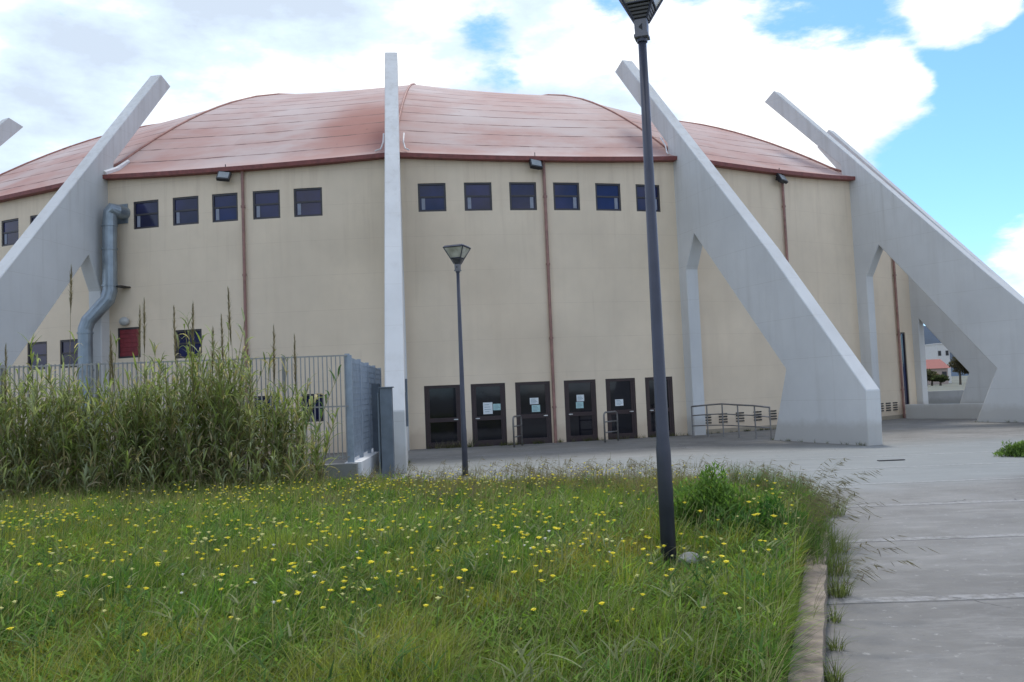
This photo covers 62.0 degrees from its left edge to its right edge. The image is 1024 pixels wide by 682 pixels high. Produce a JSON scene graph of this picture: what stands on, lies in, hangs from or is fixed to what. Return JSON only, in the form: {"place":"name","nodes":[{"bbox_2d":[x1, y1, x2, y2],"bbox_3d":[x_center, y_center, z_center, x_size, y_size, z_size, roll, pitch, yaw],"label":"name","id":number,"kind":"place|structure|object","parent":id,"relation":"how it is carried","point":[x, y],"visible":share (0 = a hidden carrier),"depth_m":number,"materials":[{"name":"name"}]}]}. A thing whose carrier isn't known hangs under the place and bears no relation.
{"place":"outdoors","nodes":[
{"label":"outdoors","id":0,"kind":"place"},
{"bbox_2d":[0,460,880,681],"bbox_3d":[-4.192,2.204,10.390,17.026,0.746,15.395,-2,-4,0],"label":"field grass","id":1,"kind":"structure","parent":0,"point":[662,638],"depth_m":5.80,"materials":[{"name":"green plant"}]},
{"bbox_2d":[3,344,8,471],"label":"reed plume","id":2,"kind":"object","parent":1,"relation":"on","point":[6,356],"visible":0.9,"depth_m":16.81,"materials":[{"name":"green plant"}]},
{"bbox_2d":[57,594,68,632],"bbox_3d":[-2.688,1.731,5.130,0.048,0.419,0.048,-9,0,25],"label":"wildflower","id":3,"kind":"object","parent":1,"relation":"on","point":[60,595],"visible":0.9,"depth_m":5.13,"materials":[{"name":"yellow plant"}]},
{"bbox_2d":[65,264,73,463],"bbox_3d":[-8.742,0.804,16.807,0.256,4.703,0.135,-2,-4,0],"label":"reed plume","id":4,"kind":"object","parent":1,"relation":"on","point":[71,284],"visible":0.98,"depth_m":16.89,"materials":[{"name":"green plant"}]},
{"bbox_2d":[107,347,111,457],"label":"reed plume","id":5,"kind":"object","parent":1,"relation":"on","point":[110,371],"visible":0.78,"depth_m":16.90,"materials":[{"name":"green plant"}]},
{"bbox_2d":[108,331,125,488],"bbox_3d":[-7.771,1.437,16.766,0.332,3.357,0.135,-2,-4,0],"label":"reed plume","id":6,"kind":"object","parent":1,"relation":"on","point":[111,356],"visible":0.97,"depth_m":16.82,"materials":[{"name":"green plant"}]},
{"bbox_2d":[134,305,141,428],"bbox_3d":[-7.452,1.176,16.879,0.322,3.866,0.137,-2,-4,0],"label":"reed plume","id":7,"kind":"object","parent":1,"relation":"on","point":[139,334],"visible":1,"depth_m":16.94,"materials":[{"name":"green plant"}]},
{"bbox_2d":[142,297,146,484],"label":"reed plume","id":8,"kind":"object","parent":1,"relation":"on","point":[144,320],"visible":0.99,"depth_m":16.85,"materials":[{"name":"green plant"}]},
{"bbox_2d":[155,562,159,585],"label":"wildflower","id":9,"kind":"object","parent":1,"relation":"on","point":[157,563],"visible":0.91,"depth_m":6.13,"materials":[{"name":"yellow plant"}]},
{"bbox_2d":[0,307,344,500],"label":"reed thicket","id":10,"kind":"object","parent":1,"relation":"on","point":[58,450],"visible":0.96,"depth_m":16.58,"materials":[{"name":"green plant"}]},
{"bbox_2d":[172,307,182,480],"bbox_3d":[-6.597,1.153,16.789,0.188,3.828,0.124,-1,-4,-21],"label":"reed plume","id":11,"kind":"object","parent":1,"relation":"on","point":[175,339],"visible":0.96,"depth_m":16.84,"materials":[{"name":"green plant"}]},
{"bbox_2d":[187,303,195,448],"bbox_3d":[-6.346,1.116,16.780,0.299,3.882,0.136,-2,-4,0],"label":"reed plume","id":12,"kind":"object","parent":1,"relation":"on","point":[193,326],"visible":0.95,"depth_m":16.86,"materials":[{"name":"green plant"}]},
{"bbox_2d":[208,325,215,468],"bbox_3d":[-5.914,1.361,16.783,0.232,3.357,0.133,-4,-4,20],"label":"reed plume","id":13,"kind":"object","parent":1,"relation":"on","point":[212,355],"visible":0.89,"depth_m":16.81,"materials":[{"name":"green plant"}]},
{"bbox_2d":[220,314,231,478],"bbox_3d":[-5.637,1.230,16.771,0.207,3.595,0.133,-2,-4,0],"label":"reed plume","id":14,"kind":"object","parent":1,"relation":"on","point":[221,330],"visible":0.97,"depth_m":16.83,"materials":[{"name":"green plant"}]},
{"bbox_2d":[227,287,245,483],"bbox_3d":[-5.437,0.951,16.789,0.351,4.137,0.125,-2,-4,0],"label":"reed plume","id":15,"kind":"object","parent":1,"relation":"on","point":[229,319],"visible":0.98,"depth_m":16.85,"materials":[{"name":"green plant"}]},
{"bbox_2d":[193,562,318,582],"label":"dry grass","id":16,"kind":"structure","parent":1,"relation":"on","point":[240,569],"depth_m":6.79,"materials":[{"name":"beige plant"}]},
{"bbox_2d":[272,326,275,443],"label":"reed plume","id":17,"kind":"object","parent":1,"relation":"on","point":[273,363],"visible":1,"depth_m":16.81,"materials":[{"name":"green plant"}]},
{"bbox_2d":[292,334,297,471],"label":"reed plume","id":18,"kind":"object","parent":1,"relation":"on","point":[295,362],"visible":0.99,"depth_m":16.80,"materials":[{"name":"green plant"}]},
{"bbox_2d":[285,394,317,473],"bbox_3d":[-4.286,2.026,16.883,0.979,1.909,0.818,-2,-4,0],"label":"reed cane","id":19,"kind":"object","parent":1,"relation":"on","point":[315,396],"visible":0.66,"depth_m":16.89,"materials":[{"name":"green plant"}]},
{"bbox_2d":[290,365,340,476],"bbox_3d":[-3.961,1.730,17.024,1.177,2.489,0.720,-2,-4,0],"label":"reed cane","id":20,"kind":"object","parent":1,"relation":"on","point":[326,398],"visible":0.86,"depth_m":16.96,"materials":[{"name":"green plant"}]},
{"bbox_2d":[0,462,799,587],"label":"distant wildflowers","id":21,"kind":"object","parent":1,"relation":"on","point":[239,535],"visible":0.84,"depth_m":9.27,"materials":[{"name":"yellow plant"}]},
{"bbox_2d":[457,577,461,612],"bbox_3d":[-0.336,1.683,5.447,0.040,0.352,0.041,1,3,32],"label":"wildflower","id":22,"kind":"object","parent":1,"relation":"on","point":[459,578],"visible":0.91,"depth_m":5.44,"materials":[{"name":"yellow plant"}]},
{"bbox_2d":[461,569,467,614],"bbox_3d":[-0.317,1.657,5.454,0.046,0.402,0.046,4,3,-1],"label":"wildflower","id":23,"kind":"object","parent":1,"relation":"on","point":[464,570],"visible":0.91,"depth_m":5.45,"materials":[{"name":"yellow plant"}]},
{"bbox_2d":[511,571,521,609],"bbox_3d":[0.044,1.633,5.324,0.045,0.392,0.046,-9,-4,-14],"label":"wildflower","id":24,"kind":"object","parent":1,"relation":"on","point":[514,572],"visible":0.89,"depth_m":5.33,"materials":[{"name":"yellow plant"}]},
{"bbox_2d":[539,579,545,615],"bbox_3d":[0.152,1.599,4.945,0.049,0.420,0.048,0,-12,30],"label":"wildflower","id":25,"kind":"object","parent":1,"relation":"on","point":[541,580],"visible":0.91,"depth_m":4.97,"materials":[{"name":"yellow plant"}]},
{"bbox_2d":[547,550,550,584],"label":"wildflower","id":26,"kind":"object","parent":1,"relation":"on","point":[549,551],"visible":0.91,"depth_m":5.96,"materials":[{"name":"yellow plant"}]},
{"bbox_2d":[282,455,934,616],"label":"wild oats","id":27,"kind":"object","parent":1,"relation":"on","point":[816,500],"visible":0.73,"depth_m":11.40,"materials":[{"name":"green plant"}]},
{"bbox_2d":[610,552,614,580],"bbox_3d":[0.682,1.627,5.797,0.040,0.386,0.041,2,3,38],"label":"wildflower","id":28,"kind":"object","parent":1,"relation":"on","point":[612,563],"visible":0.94,"depth_m":5.79,"materials":[{"name":"yellow plant"}]},
{"bbox_2d":[619,0,676,563],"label":"street lamp","id":29,"kind":"object","parent":1,"relation":"on","point":[641,13],"visible":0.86,"depth_m":7.30,"materials":[{"name":"black metal"}]},
{"bbox_2d":[678,552,703,565],"bbox_3d":[1.497,1.836,7.117,0.228,0.150,0.187,-2,-4,0],"label":"stone","id":30,"kind":"object","parent":1,"relation":"on","point":[689,555],"visible":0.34,"depth_m":7.07,"materials":[{"name":"grey stone"}]},
{"bbox_2d":[657,460,763,535],"bbox_3d":[2.010,1.639,8.662,1.166,0.843,1.022,-2,-4,0],"label":"weed bush","id":31,"kind":"object","parent":1,"relation":"on","point":[707,496],"visible":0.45,"depth_m":8.55,"materials":[{"name":"green plant"}]},
{"bbox_2d":[723,491,829,551],"bbox_3d":[2.382,1.739,8.084,1.110,0.602,0.908,-2,-4,0],"label":"weed bush","id":32,"kind":"object","parent":1,"relation":"on","point":[765,509],"visible":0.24,"depth_m":8.02,"materials":[{"name":"green plant"}]},
{"bbox_2d":[0,0,1023,325],"label":"sky","id":33,"kind":"structure","parent":0,"point":[930,93],"materials":[{"name":"white"}]},
{"bbox_2d":[39,418,1023,681],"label":"plaza","id":34,"kind":"structure","parent":0,"point":[951,608],"depth_m":10.36,"materials":[{"name":"concrete"}]},
{"bbox_2d":[33,463,357,491],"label":"wall","id":35,"kind":"structure","parent":34,"relation":"on","point":[344,470],"depth_m":18.23,"materials":[{"name":"grey concrete"}]},
{"bbox_2d":[0,354,381,465],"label":"metal fence","id":36,"kind":"object","parent":35,"relation":"on","point":[360,377],"visible":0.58,"depth_m":18.45,"materials":[{"name":"grey metal"}]},
{"bbox_2d":[345,449,378,478],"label":"wall","id":37,"kind":"structure","parent":34,"relation":"on","point":[368,461],"depth_m":19.72,"materials":[{"name":"grey concrete"}]},
{"bbox_2d":[371,383,381,467],"bbox_3d":[-3.473,2.177,21.916,0.200,2.160,0.200,-2,-4,0],"label":"gate post","id":38,"kind":"object","parent":34,"relation":"on","point":[375,389],"visible":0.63,"depth_m":21.83,"materials":[{"name":"grey metal"}]},
{"bbox_2d":[377,387,394,477],"bbox_3d":[-2.812,2.092,19.065,0.372,2.125,0.260,-2,-4,0],"label":"gate post","id":39,"kind":"object","parent":34,"relation":"on","point":[385,413],"visible":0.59,"depth_m":18.98,"materials":[{"name":"grey metal"}]},
{"bbox_2d":[443,244,470,475],"bbox_3d":[-1.123,0.448,18.811,0.492,5.135,0.492,-4,-4,18],"label":"street lamp","id":40,"kind":"object","parent":34,"relation":"on","point":[457,254],"visible":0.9,"depth_m":18.78,"materials":[{"name":"black metal"}]},
{"bbox_2d":[0,52,1023,472],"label":"sports arena","id":41,"kind":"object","parent":34,"relation":"on","point":[804,298],"visible":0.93,"depth_m":30.16,"materials":[{"name":"beige paint"}]},
{"bbox_2d":[2,218,18,246],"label":"window","id":42,"kind":"structure","parent":41,"relation":"in","point":[10,228],"depth_m":32.52,"materials":[{"name":"grey glass"}]},
{"bbox_2d":[28,341,46,369],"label":"window","id":43,"kind":"structure","parent":41,"relation":"in","point":[40,348],"depth_m":31.63,"materials":[{"name":"grey glass"}]},
{"bbox_2d":[60,339,77,367],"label":"window","id":44,"kind":"structure","parent":41,"relation":"in","point":[67,346],"depth_m":31.12,"materials":[{"name":"grey glass"}]},
{"bbox_2d":[118,327,140,358],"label":"window","id":45,"kind":"structure","parent":41,"relation":"in","point":[128,341],"depth_m":30.34,"materials":[{"name":"red paint"}]},
{"bbox_2d":[134,200,158,228],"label":"window","id":46,"kind":"structure","parent":41,"relation":"in","point":[146,213],"depth_m":30.45,"materials":[{"name":"blue glass"}]},
{"bbox_2d":[173,196,198,225],"bbox_3d":[-11.510,-4.596,30.119,1.001,1.000,0.070,-3,-4,11],"label":"window","id":47,"kind":"structure","parent":41,"relation":"in","point":[185,209],"depth_m":30.12,"materials":[{"name":"blue glass"}]},
{"bbox_2d":[176,329,201,358],"bbox_3d":[-11.293,0.100,29.824,1.013,1.000,0.070,-3,-4,11],"label":"window","id":48,"kind":"structure","parent":41,"relation":"in","point":[182,338],"depth_m":29.84,"materials":[{"name":"blue glass"}]},
{"bbox_2d":[212,193,237,221],"bbox_3d":[-10.043,-4.672,29.877,0.954,1.000,0.070,-3,-4,8],"label":"window","id":49,"kind":"structure","parent":41,"relation":"in","point":[225,206],"depth_m":29.87,"materials":[{"name":"blue glass"}]},
{"bbox_2d":[254,396,274,422],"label":"window","id":50,"kind":"structure","parent":41,"relation":"in","point":[263,397],"depth_m":29.28,"materials":[{"name":"black glass"}]},
{"bbox_2d":[253,190,279,219],"bbox_3d":[-8.543,-4.744,29.698,0.977,1.000,0.070,-3,-4,6],"label":"window","id":51,"kind":"structure","parent":41,"relation":"in","point":[266,204],"depth_m":29.69,"materials":[{"name":"blue glass"}]},
{"bbox_2d":[294,187,322,216],"bbox_3d":[-7.071,-4.812,29.588,1.001,1.000,0.070,-3,-4,3],"label":"window","id":52,"kind":"structure","parent":41,"relation":"in","point":[307,201],"depth_m":29.58,"materials":[{"name":"blue glass"}]},
{"bbox_2d":[302,393,322,421],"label":"window","id":53,"kind":"structure","parent":41,"relation":"in","point":[308,395],"depth_m":29.14,"materials":[{"name":"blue glass"}]},
{"bbox_2d":[418,183,445,211],"bbox_3d":[-2.782,-4.985,29.635,0.966,1.000,0.070,-2,-4,-4],"label":"window","id":54,"kind":"structure","parent":41,"relation":"in","point":[431,196],"depth_m":29.63,"materials":[{"name":"blue glass"}]},
{"bbox_2d":[424,385,460,448],"bbox_3d":[-2.348,2.588,29.151,1.254,2.140,0.120,-2,-4,-4],"label":"door","id":55,"kind":"structure","parent":41,"relation":"in","point":[442,414],"depth_m":29.17,"materials":[{"name":"brown metal"}]},
{"bbox_2d":[464,182,491,210],"bbox_3d":[-1.190,-5.041,29.792,0.966,1.000,0.070,-2,-4,-7],"label":"window","id":56,"kind":"structure","parent":41,"relation":"in","point":[477,196],"depth_m":29.78,"materials":[{"name":"blue glass"}]},
{"bbox_2d":[471,383,506,446],"bbox_3d":[-0.793,2.534,29.309,1.189,2.140,0.120,-2,-4,-7],"label":"door","id":57,"kind":"structure","parent":41,"relation":"in","point":[488,401],"depth_m":29.32,"materials":[{"name":"brown metal"}]},
{"bbox_2d":[509,182,536,209],"bbox_3d":[0.381,-5.092,30.022,0.966,1.000,0.070,-2,-4,-10],"label":"window","id":58,"kind":"structure","parent":41,"relation":"in","point":[522,194],"depth_m":30.02,"materials":[{"name":"blue glass"}]},
{"bbox_2d":[515,381,551,443],"bbox_3d":[0.750,2.484,29.539,1.236,2.140,0.120,-2,-4,-10],"label":"door","id":59,"kind":"structure","parent":41,"relation":"in","point":[533,400],"depth_m":29.56,"materials":[{"name":"brown metal"}]},
{"bbox_2d":[553,183,579,209],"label":"window","id":60,"kind":"structure","parent":41,"relation":"in","point":[566,195],"depth_m":30.32,"materials":[{"name":"blue glass"}]},
{"bbox_2d":[564,379,597,441],"bbox_3d":[2.413,2.436,29.868,1.166,2.140,0.120,-2,-4,-13],"label":"door","id":61,"kind":"structure","parent":41,"relation":"in","point":[579,395],"depth_m":29.89,"materials":[{"name":"brown metal"}]},
{"bbox_2d":[595,183,620,210],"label":"window","id":62,"kind":"structure","parent":41,"relation":"in","point":[608,198],"depth_m":30.69,"materials":[{"name":"blue glass"}]},
{"bbox_2d":[605,378,637,439],"bbox_3d":[3.881,2.398,30.233,1.131,2.140,0.120,-1,-4,-15],"label":"door","id":63,"kind":"structure","parent":41,"relation":"in","point":[620,392],"depth_m":30.26,"materials":[{"name":"brown metal"}]},
{"bbox_2d":[635,184,659,211],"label":"window","id":64,"kind":"structure","parent":41,"relation":"in","point":[640,189],"depth_m":31.08,"materials":[{"name":"blue glass"}]},
{"bbox_2d":[645,376,674,436],"bbox_3d":[5.318,2.365,30.658,1.101,2.140,0.120,-1,-4,-18],"label":"door","id":65,"kind":"structure","parent":41,"relation":"in","point":[649,381],"depth_m":30.63,"materials":[{"name":"brown metal"}]},
{"bbox_2d":[900,332,908,407],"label":"window","id":66,"kind":"structure","parent":41,"relation":"in","point":[902,335],"depth_m":37.61,"materials":[{"name":"glass"}]},
{"bbox_2d":[512,415,522,446],"bbox_3d":[0.188,2.990,28.344,0.059,1.030,0.857,-4,-4,20],"label":"door rail","id":67,"kind":"object","parent":34,"relation":"on","point":[521,435],"depth_m":28.32,"materials":[{"name":"grey metal"}]},
{"bbox_2d":[603,411,618,441],"bbox_3d":[3.362,2.894,28.894,0.060,1.029,0.891,-5,-5,39],"label":"door rail","id":68,"kind":"object","parent":34,"relation":"on","point":[604,422],"depth_m":28.85,"materials":[{"name":"grey metal"}]},
{"bbox_2d":[374,420,1016,681],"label":"paving weeds","id":69,"kind":"object","parent":34,"relation":"on","point":[842,591],"visible":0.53,"depth_m":7.72,"materials":[{"name":"green plant"}]},
{"bbox_2d":[691,403,771,439],"bbox_3d":[7.312,2.628,28.185,0.445,1.148,3.644,0,-4,-30],"label":"handrail","id":70,"kind":"object","parent":34,"relation":"on","point":[722,413],"visible":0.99,"depth_m":28.30,"materials":[{"name":"grey metal"}]},
{"bbox_2d":[788,531,829,681],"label":"kerb","id":71,"kind":"structure","parent":34,"relation":"on","point":[815,574],"depth_m":5.54,"materials":[{"name":"beige concrete"}]},
{"bbox_2d":[877,459,904,460],"bbox_3d":[8.086,2.541,18.168,0.550,0.016,0.120,-2,-4,0],"label":"drain cover","id":72,"kind":"object","parent":34,"relation":"on","point":[891,460],"visible":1,"depth_m":18.11,"materials":[{"name":"grey metal"}]},
{"bbox_2d":[906,403,982,418],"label":"wall","id":73,"kind":"structure","parent":34,"relation":"on","point":[946,411],"depth_m":35.12,"materials":[{"name":"grey paint"}]},
{"bbox_2d":[928,390,963,403],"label":"wall","id":74,"kind":"structure","parent":34,"relation":"on","point":[946,397],"depth_m":44.35,"materials":[{"name":"grey concrete"}]},
{"bbox_2d":[992,439,1023,456],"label":"weed bush","id":75,"kind":"object","parent":34,"relation":"on","point":[1016,449],"visible":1,"depth_m":17.97,"materials":[{"name":"green plant"}]},
{"bbox_2d":[925,343,951,382],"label":"white house","id":76,"kind":"structure","parent":0,"point":[938,351],"depth_m":205.02,"materials":[{"name":"white paint"}]},
{"bbox_2d":[926,359,950,384],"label":"red roof house","id":77,"kind":"structure","parent":0,"point":[940,366],"depth_m":184.75,"materials":[{"name":"tile"}]},
{"bbox_2d":[924,326,967,375],"bbox_3d":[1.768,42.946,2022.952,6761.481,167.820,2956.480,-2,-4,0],"label":"hills","id":78,"kind":"structure","parent":0,"point":[930,337],"depth_m":2219.21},
{"bbox_2d":[928,376,967,390],"bbox_3d":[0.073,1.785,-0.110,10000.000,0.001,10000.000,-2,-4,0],"label":"ground","id":79,"kind":"structure","parent":0,"point":[954,385],"depth_m":148.30,"materials":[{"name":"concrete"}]},
{"bbox_2d":[926,368,936,385],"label":"tree","id":80,"kind":"object","parent":79,"relation":"on","point":[931,373],"visible":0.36,"depth_m":158.90,"materials":[{"name":"green plant"}]},
{"bbox_2d":[931,374,949,385],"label":"tree","id":81,"kind":"object","parent":79,"relation":"on","point":[942,378],"visible":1,"depth_m":156.00,"materials":[{"name":"green plant"}]},
{"bbox_2d":[947,357,966,384],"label":"tree","id":82,"kind":"object","parent":79,"relation":"on","point":[957,366],"visible":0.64,"depth_m":157.48,"materials":[{"name":"green plant"}]}
]}

